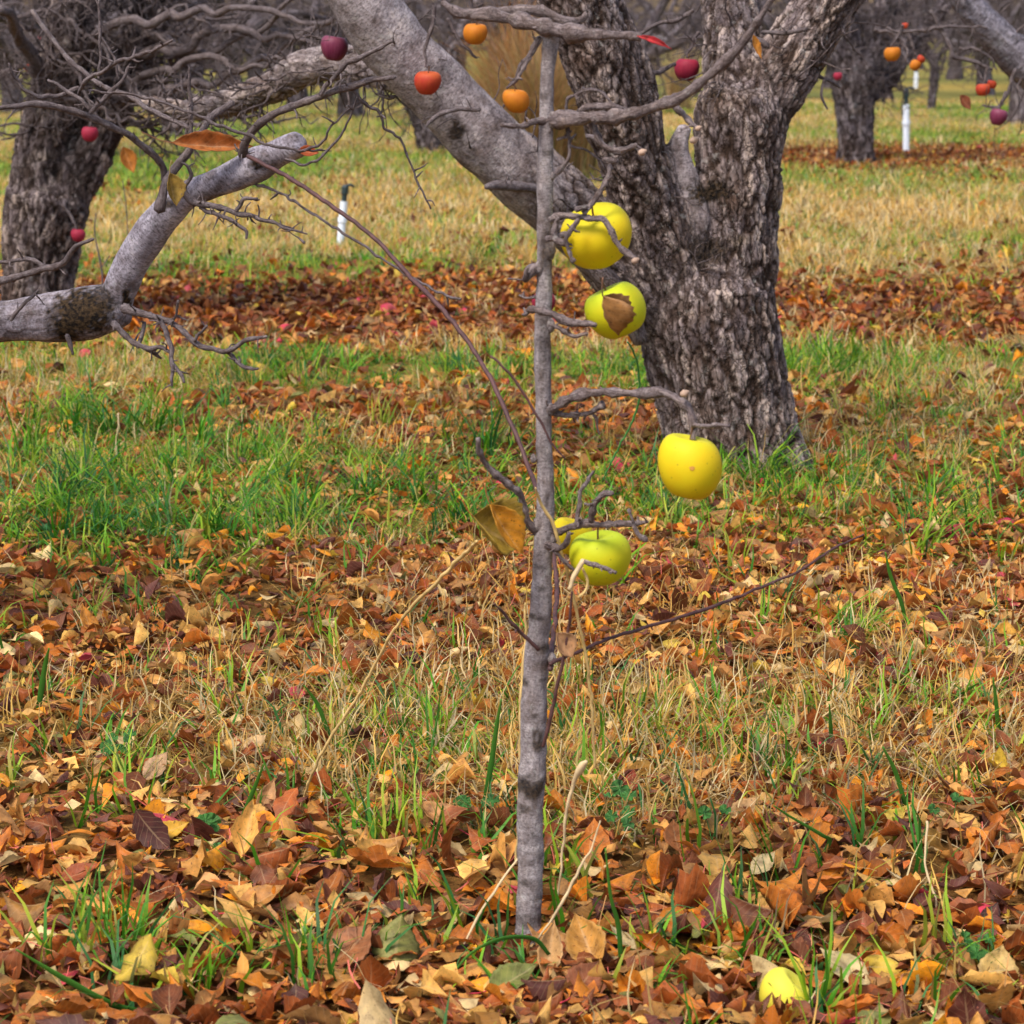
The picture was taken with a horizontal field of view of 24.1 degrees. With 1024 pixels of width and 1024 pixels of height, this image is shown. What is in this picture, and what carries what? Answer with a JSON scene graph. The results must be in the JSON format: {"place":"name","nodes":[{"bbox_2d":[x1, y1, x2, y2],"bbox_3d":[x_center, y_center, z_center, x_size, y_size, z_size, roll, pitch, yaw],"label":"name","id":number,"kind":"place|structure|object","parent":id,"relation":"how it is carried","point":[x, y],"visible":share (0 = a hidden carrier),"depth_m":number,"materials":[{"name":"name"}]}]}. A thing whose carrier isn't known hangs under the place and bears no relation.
{"place":"outdoors","nodes":[
{"label":"outdoors","id":0,"kind":"place"},
{"bbox_2d":[0,41,1023,1023],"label":"ground","id":1,"kind":"structure","parent":0,"point":[627,863],"depth_m":4.39,"materials":[{"name":"plant"}]},
{"bbox_2d":[36,648,49,708],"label":"tall grass","id":2,"kind":"structure","parent":1,"relation":"on","point":[41,688],"depth_m":4.05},
{"bbox_2d":[0,0,116,113],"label":"apple tree","id":3,"kind":"object","parent":1,"relation":"on","point":[5,98],"visible":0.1,"depth_m":33.84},
{"bbox_2d":[44,862,97,881],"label":"fallen leaf","id":4,"kind":"object","parent":1,"relation":"on","point":[73,870],"visible":0.89,"depth_m":3.25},
{"bbox_2d":[16,949,159,1010],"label":"tall grass","id":5,"kind":"structure","parent":1,"relation":"on","point":[78,986],"depth_m":2.82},
{"bbox_2d":[80,603,98,630],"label":"fallen leaf","id":6,"kind":"object","parent":1,"relation":"on","point":[87,617],"visible":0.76,"depth_m":4.61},
{"bbox_2d":[94,181,127,283],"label":"dead weed","id":7,"kind":"object","parent":1,"relation":"on","point":[101,266],"visible":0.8,"depth_m":8.48,"materials":[{"name":"brown plant"}]},
{"bbox_2d":[0,0,232,112],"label":"apple tree","id":8,"kind":"object","parent":1,"relation":"on","point":[7,3],"visible":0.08,"depth_m":21.26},
{"bbox_2d":[99,729,136,754],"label":"mallow plant","id":9,"kind":"object","parent":1,"relation":"on","point":[109,741],"visible":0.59,"depth_m":3.79,"materials":[{"name":"green plant"}]},
{"bbox_2d":[142,752,166,779],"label":"fallen leaf","id":10,"kind":"object","parent":1,"relation":"on","point":[162,757],"visible":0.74,"depth_m":3.70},
{"bbox_2d":[0,0,335,300],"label":"apple tree","id":11,"kind":"object","parent":1,"relation":"on","point":[60,167],"visible":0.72,"depth_m":9.49,"materials":[{"name":"grey plant"}]},
{"bbox_2d":[71,226,85,241],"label":"apple","id":12,"kind":"object","parent":11,"relation":"hanging from","point":[78,235],"visible":0.97,"depth_m":9.15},
{"bbox_2d":[81,127,98,141],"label":"apple","id":13,"kind":"object","parent":11,"relation":"hanging from","point":[89,134],"visible":1,"depth_m":8.97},
{"bbox_2d":[163,820,188,838],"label":"fallen leaf","id":14,"kind":"object","parent":1,"relation":"on","point":[173,831],"visible":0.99,"depth_m":3.42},
{"bbox_2d":[112,0,286,137],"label":"apple tree","id":15,"kind":"object","parent":1,"relation":"on","point":[225,36],"visible":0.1,"depth_m":26.00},
{"bbox_2d":[196,812,220,831],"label":"mallow plant","id":16,"kind":"object","parent":1,"relation":"on","point":[212,820],"visible":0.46,"depth_m":3.41,"materials":[{"name":"green plant"}]},
{"bbox_2d":[0,0,461,391],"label":"apple tree","id":17,"kind":"object","parent":1,"relation":"on","point":[82,313],"visible":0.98,"depth_m":4.19,"materials":[{"name":"grey plant"}]},
{"bbox_2d":[120,147,136,172],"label":"dry leaf","id":18,"kind":"object","parent":17,"relation":"hanging from","point":[128,157],"visible":1,"depth_m":8.41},
{"bbox_2d":[167,160,185,205],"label":"dry leaf","id":19,"kind":"object","parent":17,"relation":"attached to","point":[176,186],"visible":1,"depth_m":4.12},
{"bbox_2d":[142,129,252,151],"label":"dry leaf","id":20,"kind":"object","parent":17,"relation":"on","point":[206,140],"visible":0.94,"depth_m":4.16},
{"bbox_2d":[232,734,265,758],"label":"fallen leaf","id":21,"kind":"object","parent":1,"relation":"on","point":[260,739],"visible":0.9,"depth_m":3.81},
{"bbox_2d":[219,884,284,913],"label":"fallen leaf","id":22,"kind":"object","parent":1,"relation":"on","point":[263,894],"visible":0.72,"depth_m":3.13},
{"bbox_2d":[241,764,264,814],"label":"tall grass","id":23,"kind":"structure","parent":1,"relation":"on","point":[252,792],"depth_m":3.43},
{"bbox_2d":[170,0,348,121],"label":"apple tree","id":24,"kind":"object","parent":1,"relation":"on","point":[256,23],"visible":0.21,"depth_m":30.62,"materials":[{"name":"plant"}]},
{"bbox_2d":[256,778,275,810],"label":"fallen leaf","id":25,"kind":"object","parent":1,"relation":"on","point":[269,788],"visible":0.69,"depth_m":3.54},
{"bbox_2d":[171,0,425,105],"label":"apple tree","id":26,"kind":"object","parent":1,"relation":"on","point":[293,98],"visible":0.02,"depth_m":36.24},
{"bbox_2d":[304,685,341,756],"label":"tall grass","id":27,"kind":"structure","parent":1,"relation":"on","point":[319,708],"depth_m":3.82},
{"bbox_2d":[318,924,371,969],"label":"fallen leaf","id":28,"kind":"object","parent":1,"relation":"on","point":[361,946],"visible":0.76,"depth_m":2.96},
{"bbox_2d":[337,183,354,246],"bbox_3d":[-0.894,-1.563,12.840,0.077,0.392,0.050,6,11,-1],"label":"sprinkler riser","id":29,"kind":"object","parent":1,"relation":"on","point":[342,221],"visible":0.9,"depth_m":12.81,"materials":[{"name":"white plastic"}]},
{"bbox_2d":[188,0,510,117],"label":"apple tree","id":30,"kind":"object","parent":1,"relation":"on","point":[341,108],"visible":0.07,"depth_m":31.85,"materials":[{"name":"plant"}]},
{"bbox_2d":[261,0,485,87],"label":"apple tree","id":31,"kind":"object","parent":1,"relation":"on","point":[421,13],"visible":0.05,"depth_m":49.89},
{"bbox_2d":[300,540,477,808],"bbox_3d":[-0.172,0.238,3.276,0.030,0.513,0.554,-7,13,-30],"label":"straw stalk","id":32,"kind":"object","parent":1,"relation":"on","point":[438,580],"visible":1,"depth_m":3.29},
{"bbox_2d":[371,914,420,969],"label":"fallen leaf","id":33,"kind":"object","parent":1,"relation":"on","point":[407,941],"visible":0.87,"depth_m":2.97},
{"bbox_2d":[357,0,504,152],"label":"apple tree","id":34,"kind":"object","parent":1,"relation":"on","point":[426,137],"visible":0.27,"depth_m":23.03,"materials":[{"name":"plant"}]},
{"bbox_2d":[416,799,468,834],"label":"fallen leaf","id":35,"kind":"object","parent":1,"relation":"on","point":[429,811],"visible":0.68,"depth_m":3.49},
{"bbox_2d":[411,0,533,68],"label":"apple tree","id":36,"kind":"object","parent":1,"relation":"on","point":[442,26],"visible":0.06,"depth_m":52.24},
{"bbox_2d":[453,793,499,828],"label":"mallow plant","id":37,"kind":"object","parent":1,"relation":"on","point":[467,800],"visible":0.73,"depth_m":3.52,"materials":[{"name":"green plant"}]},
{"bbox_2d":[436,0,537,78],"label":"apple tree","id":38,"kind":"object","parent":1,"relation":"on","point":[497,24],"visible":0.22,"depth_m":29.04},
{"bbox_2d":[463,859,517,944],"bbox_3d":[-0.027,0.491,3.032,0.087,0.096,0.006,-8,14,-36],"label":"straw stalk","id":39,"kind":"object","parent":1,"relation":"on","point":[488,899],"visible":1,"depth_m":3.03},
{"bbox_2d":[483,699,501,797],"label":"tall grass","id":40,"kind":"structure","parent":1,"relation":"on","point":[492,758],"depth_m":3.56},
{"bbox_2d":[441,0,557,107],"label":"dry shrub","id":41,"kind":"object","parent":1,"relation":"on","point":[507,34],"visible":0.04,"depth_m":21.69,"materials":[{"name":"brown plant"}]},
{"bbox_2d":[466,962,536,993],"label":"fallen leaf","id":42,"kind":"object","parent":1,"relation":"on","point":[515,972],"visible":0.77,"depth_m":2.89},
{"bbox_2d":[457,935,550,968],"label":"tall grass","id":43,"kind":"structure","parent":1,"relation":"on","point":[539,943],"depth_m":2.91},
{"bbox_2d":[116,0,894,475],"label":"apple tree","id":44,"kind":"object","parent":1,"relation":"on","point":[702,274],"visible":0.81,"depth_m":6.17,"materials":[{"name":"grey plant"}]},
{"bbox_2d":[321,31,347,60],"bbox_3d":[-0.441,-1.158,5.960,0.068,0.074,0.070,6,11,-1],"label":"apple","id":45,"kind":"object","parent":44,"relation":"hanging from","point":[333,48],"visible":0.95,"depth_m":5.93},
{"bbox_2d":[414,66,440,94],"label":"apple","id":46,"kind":"object","parent":44,"relation":"hanging from","point":[428,82],"visible":1,"depth_m":5.83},
{"bbox_2d":[463,21,487,44],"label":"apple","id":47,"kind":"object","parent":44,"relation":"hanging from","point":[474,33],"visible":0.99,"depth_m":5.81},
{"bbox_2d":[502,85,529,112],"bbox_3d":[0.009,-1.010,5.866,0.066,0.070,0.066,-6,17,1],"label":"apple","id":48,"kind":"object","parent":44,"relation":"hanging from","point":[515,100],"visible":1,"depth_m":5.84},
{"bbox_2d":[674,54,698,80],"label":"apple","id":49,"kind":"object","parent":44,"relation":"hanging from","point":[685,68],"visible":0.9,"depth_m":6.29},
{"bbox_2d":[0,98,1023,1023],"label":"green grass","id":50,"kind":"structure","parent":1,"relation":"on","point":[88,462],"depth_m":5.87,"materials":[{"name":"plant"}]},
{"bbox_2d":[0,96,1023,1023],"bbox_3d":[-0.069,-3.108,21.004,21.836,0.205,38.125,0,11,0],"label":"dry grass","id":51,"kind":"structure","parent":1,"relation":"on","point":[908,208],"depth_m":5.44,"materials":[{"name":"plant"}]},
{"bbox_2d":[464,25,599,181],"bbox_3d":[0.204,-3.237,18.408,1.688,1.455,1.617,0,11,0],"label":"dry shrub","id":52,"kind":"object","parent":1,"relation":"on","point":[528,84],"visible":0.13,"depth_m":18.24,"materials":[{"name":"brown plant"}]},
{"bbox_2d":[537,920,562,975],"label":"fallen leaf","id":53,"kind":"object","parent":1,"relation":"on","point":[551,940],"visible":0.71,"depth_m":2.94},
{"bbox_2d":[246,0,863,946],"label":"apple sapling","id":54,"kind":"object","parent":1,"relation":"on","point":[550,28],"visible":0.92,"depth_m":2.91,"materials":[{"name":"grey plant"}]},
{"bbox_2d":[462,497,525,555],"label":"dry leaf","id":55,"kind":"object","parent":54,"relation":"attached to","point":[484,519],"visible":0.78,"depth_m":2.90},
{"bbox_2d":[484,483,525,553],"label":"dry leaf","id":56,"kind":"object","parent":54,"relation":"attached to","point":[510,524],"visible":1,"depth_m":2.88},
{"bbox_2d":[514,602,527,864],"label":"straw stalk","id":57,"kind":"object","parent":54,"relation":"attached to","point":[522,668],"visible":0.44,"depth_m":3.06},
{"bbox_2d":[553,622,576,657],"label":"dry leaf","id":58,"kind":"object","parent":54,"relation":"attached to","point":[568,650],"visible":1,"depth_m":2.94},
{"bbox_2d":[535,487,595,768],"bbox_3d":[0.068,0.149,2.993,0.011,0.384,0.120,11,16,43],"label":"straw stalk","id":59,"kind":"object","parent":54,"relation":"attached to","point":[548,515],"visible":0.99,"depth_m":3.01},
{"bbox_2d":[554,517,591,554],"bbox_3d":[0.076,0.027,3.035,0.054,0.055,0.053,20,14,30],"label":"apple","id":60,"kind":"object","parent":54,"relation":"hanging from","point":[561,522],"visible":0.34,"depth_m":3.02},
{"bbox_2d":[568,559,584,589],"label":"straw stalk","id":61,"kind":"object","parent":54,"relation":"attached to","point":[578,568],"visible":1,"depth_m":2.89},
{"bbox_2d":[560,200,631,268],"bbox_3d":[0.100,-0.338,2.897,0.088,0.083,0.085,-25,34,-17],"label":"apple","id":62,"kind":"object","parent":54,"relation":"hanging from","point":[594,246],"visible":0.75,"depth_m":2.87,"materials":[{"name":"food"}]},
{"bbox_2d":[569,528,630,585],"bbox_3d":[0.109,0.051,2.967,0.077,0.076,0.075,-6,17,1],"label":"apple","id":63,"kind":"object","parent":54,"relation":"hanging from","point":[610,549],"visible":0.93,"depth_m":2.94,"materials":[{"name":"food"}]},
{"bbox_2d":[584,277,645,339],"bbox_3d":[0.123,-0.249,2.906,0.073,0.076,0.076,-29,9,-10],"label":"apple","id":64,"kind":"object","parent":54,"relation":"hanging from","point":[593,308],"visible":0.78,"depth_m":2.88,"materials":[{"name":"food"}]},
{"bbox_2d":[601,277,635,335],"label":"dry leaf","id":65,"kind":"object","parent":64,"relation":"on","point":[619,312],"visible":1,"depth_m":2.81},
{"bbox_2d":[637,35,670,48],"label":"dry leaf","id":66,"kind":"object","parent":54,"relation":"attached to","point":[654,39],"visible":1,"depth_m":2.75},
{"bbox_2d":[658,426,721,499],"bbox_3d":[0.211,-0.060,2.842,0.076,0.090,0.076,3,11,-1],"label":"apple","id":67,"kind":"object","parent":54,"relation":"hanging from","point":[688,467],"visible":1,"depth_m":2.82,"materials":[{"name":"food"}]},
{"bbox_2d":[465,0,664,64],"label":"apple tree","id":68,"kind":"object","parent":1,"relation":"on","point":[639,29],"visible":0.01,"depth_m":43.73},
{"bbox_2d":[538,820,600,938],"bbox_3d":[0.071,0.460,2.999,0.078,0.156,0.006,0,11,0],"label":"straw stalk","id":69,"kind":"object","parent":1,"relation":"on","point":[567,892],"visible":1,"depth_m":3.00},
{"bbox_2d":[556,760,587,901],"bbox_3d":[0.074,0.402,3.012,0.010,0.203,0.062,-9,15,-39],"label":"straw stalk","id":70,"kind":"object","parent":1,"relation":"on","point":[580,768],"visible":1,"depth_m":3.00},
{"bbox_2d":[490,30,661,173],"bbox_3d":[0.546,-3.451,19.280,1.597,1.530,1.608,6,13,28],"label":"dry shrub","id":71,"kind":"object","parent":1,"relation":"on","point":[588,159],"visible":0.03,"depth_m":19.43,"materials":[{"name":"brown plant"}]},
{"bbox_2d":[560,961,601,1002],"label":"fallen leaf","id":72,"kind":"object","parent":1,"relation":"on","point":[584,969],"visible":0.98,"depth_m":2.87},
{"bbox_2d":[564,913,606,962],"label":"fallen leaf","id":73,"kind":"object","parent":1,"relation":"on","point":[590,937],"visible":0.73,"depth_m":2.96,"materials":[{"name":"plant"}]},
{"bbox_2d":[524,0,703,97],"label":"apple tree","id":74,"kind":"object","parent":1,"relation":"on","point":[653,50],"visible":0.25,"depth_m":33.61,"materials":[{"name":"plant"}]},
{"bbox_2d":[605,848,623,974],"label":"tall grass","id":75,"kind":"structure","parent":1,"relation":"on","point":[618,930],"depth_m":2.93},
{"bbox_2d":[602,779,636,810],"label":"mallow plant","id":76,"kind":"object","parent":1,"relation":"on","point":[623,791],"visible":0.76,"depth_m":3.58,"materials":[{"name":"green plant"}]},
{"bbox_2d":[605,806,635,844],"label":"mallow plant","id":77,"kind":"object","parent":1,"relation":"on","point":[625,820],"visible":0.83,"depth_m":3.47,"materials":[{"name":"green plant"}]},
{"bbox_2d":[602,341,640,479],"bbox_3d":[0.247,-0.215,5.163,0.058,0.334,0.208,-2,12,-12],"label":"grass stem","id":78,"kind":"object","parent":1,"relation":"on","point":[635,413],"visible":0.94,"depth_m":5.19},
{"bbox_2d":[610,925,635,949],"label":"fallen leaf","id":79,"kind":"object","parent":1,"relation":"on","point":[626,940],"visible":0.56,"depth_m":3.01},
{"bbox_2d":[624,0,701,68],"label":"apple tree","id":80,"kind":"object","parent":1,"relation":"on","point":[637,18],"visible":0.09,"depth_m":70.06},
{"bbox_2d":[663,819,691,861],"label":"fallen leaf","id":81,"kind":"object","parent":1,"relation":"on","point":[671,832],"visible":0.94,"depth_m":3.39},
{"bbox_2d":[654,24,701,109],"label":"dry shrub","id":82,"kind":"object","parent":1,"relation":"on","point":[674,88],"visible":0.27,"depth_m":36.22,"materials":[{"name":"brown plant"}]},
{"bbox_2d":[624,0,779,95],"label":"apple tree","id":83,"kind":"object","parent":1,"relation":"on","point":[643,4],"visible":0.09,"depth_m":43.87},
{"bbox_2d":[698,804,730,840],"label":"mallow plant","id":84,"kind":"object","parent":1,"relation":"on","point":[703,810],"visible":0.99,"depth_m":3.48,"materials":[{"name":"green plant"}]},
{"bbox_2d":[721,796,756,825],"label":"fallen leaf","id":85,"kind":"object","parent":1,"relation":"on","point":[746,802],"visible":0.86,"depth_m":3.52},
{"bbox_2d":[648,0,871,59],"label":"apple tree","id":86,"kind":"object","parent":1,"relation":"on","point":[768,21],"visible":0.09,"depth_m":41.96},
{"bbox_2d":[747,852,774,876],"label":"fallen leaf","id":87,"kind":"object","parent":1,"relation":"on","point":[768,863],"visible":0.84,"depth_m":3.29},
{"bbox_2d":[759,967,808,1007],"bbox_3d":[0.328,0.585,2.903,0.066,0.050,0.067,48,12,31],"label":"fallen apple","id":88,"kind":"object","parent":1,"relation":"on","point":[780,980],"visible":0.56,"depth_m":2.88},
{"bbox_2d":[773,805,831,855],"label":"tall grass","id":89,"kind":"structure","parent":1,"relation":"on","point":[824,836],"depth_m":3.31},
{"bbox_2d":[760,0,917,87],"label":"apple tree","id":90,"kind":"object","parent":1,"relation":"on","point":[828,69],"visible":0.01,"depth_m":50.13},
{"bbox_2d":[820,947,870,984],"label":"fallen leaf","id":91,"kind":"object","parent":1,"relation":"on","point":[843,962],"visible":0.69,"depth_m":2.93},
{"bbox_2d":[848,910,877,955],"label":"fallen leaf","id":92,"kind":"object","parent":1,"relation":"on","point":[866,920],"visible":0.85,"depth_m":3.04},
{"bbox_2d":[882,746,906,805],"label":"tall grass","id":93,"kind":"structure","parent":1,"relation":"on","point":[898,780],"depth_m":3.56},
{"bbox_2d":[885,552,906,623],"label":"tall grass","id":94,"kind":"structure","parent":1,"relation":"on","point":[899,597],"depth_m":4.67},
{"bbox_2d":[858,0,936,100],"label":"apple tree","id":95,"kind":"object","parent":1,"relation":"on","point":[887,62],"visible":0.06,"depth_m":40.26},
{"bbox_2d":[816,0,997,163],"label":"apple tree","id":96,"kind":"object","parent":1,"relation":"on","point":[860,92],"visible":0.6,"depth_m":20.73,"materials":[{"name":"plant"}]},
{"bbox_2d":[902,86,913,150],"bbox_3d":[3.769,-3.717,22.891,0.102,0.678,0.077,-6,13,-27],"label":"sprinkler riser","id":97,"kind":"object","parent":1,"relation":"on","point":[905,122],"visible":0.68,"depth_m":22.86,"materials":[{"name":"white plastic"}]},
{"bbox_2d":[866,0,968,108],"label":"apple tree","id":98,"kind":"object","parent":1,"relation":"on","point":[934,79],"visible":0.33,"depth_m":35.47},
{"bbox_2d":[924,821,936,908],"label":"straw stalk","id":99,"kind":"object","parent":1,"relation":"on","point":[925,848],"visible":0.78,"depth_m":3.19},
{"bbox_2d":[865,0,1023,125],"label":"apple tree","id":100,"kind":"object","parent":1,"relation":"on","point":[1013,103],"visible":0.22,"depth_m":29.19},
{"bbox_2d":[927,792,963,817],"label":"mallow plant","id":101,"kind":"object","parent":1,"relation":"on","point":[953,796],"visible":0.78,"depth_m":3.50,"materials":[{"name":"green plant"}]},
{"bbox_2d":[874,0,1023,156],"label":"apple tree","id":102,"kind":"object","parent":1,"relation":"on","point":[998,37],"visible":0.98,"depth_m":8.92,"materials":[{"name":"grey plant"}]},
{"bbox_2d":[884,46,900,60],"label":"apple","id":103,"kind":"object","parent":102,"relation":"hanging from","point":[892,53],"visible":1,"depth_m":8.82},
{"bbox_2d":[990,107,1007,125],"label":"apple","id":104,"kind":"object","parent":102,"relation":"hanging from","point":[998,117],"visible":1,"depth_m":8.66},
{"bbox_2d":[895,0,1023,94],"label":"apple tree","id":105,"kind":"object","parent":1,"relation":"on","point":[1015,13],"visible":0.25,"depth_m":44.33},
{"bbox_2d":[909,0,1012,79],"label":"apple tree","id":106,"kind":"object","parent":1,"relation":"on","point":[951,75],"visible":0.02,"depth_m":58.40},
{"bbox_2d":[959,666,982,686],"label":"fallen leaf","id":107,"kind":"object","parent":1,"relation":"on","point":[966,674],"visible":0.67,"depth_m":4.25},
{"bbox_2d":[960,929,994,962],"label":"mallow plant","id":108,"kind":"object","parent":1,"relation":"on","point":[975,952],"visible":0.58,"depth_m":2.96,"materials":[{"name":"green plant"}]},
{"bbox_2d":[977,945,1019,981],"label":"fallen leaf","id":109,"kind":"object","parent":1,"relation":"on","point":[985,963],"visible":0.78,"depth_m":2.92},
{"bbox_2d":[992,677,1014,730],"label":"tall grass","id":110,"kind":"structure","parent":1,"relation":"on","point":[996,705],"depth_m":3.97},
{"bbox_2d":[996,620,1016,636],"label":"fallen leaf","id":111,"kind":"object","parent":1,"relation":"on","point":[1010,629],"visible":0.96,"depth_m":4.57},
{"bbox_2d":[22,0,1017,40],"bbox_3d":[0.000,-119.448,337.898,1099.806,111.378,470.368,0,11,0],"label":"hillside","id":112,"kind":"structure","parent":0,"point":[676,8],"depth_m":331.28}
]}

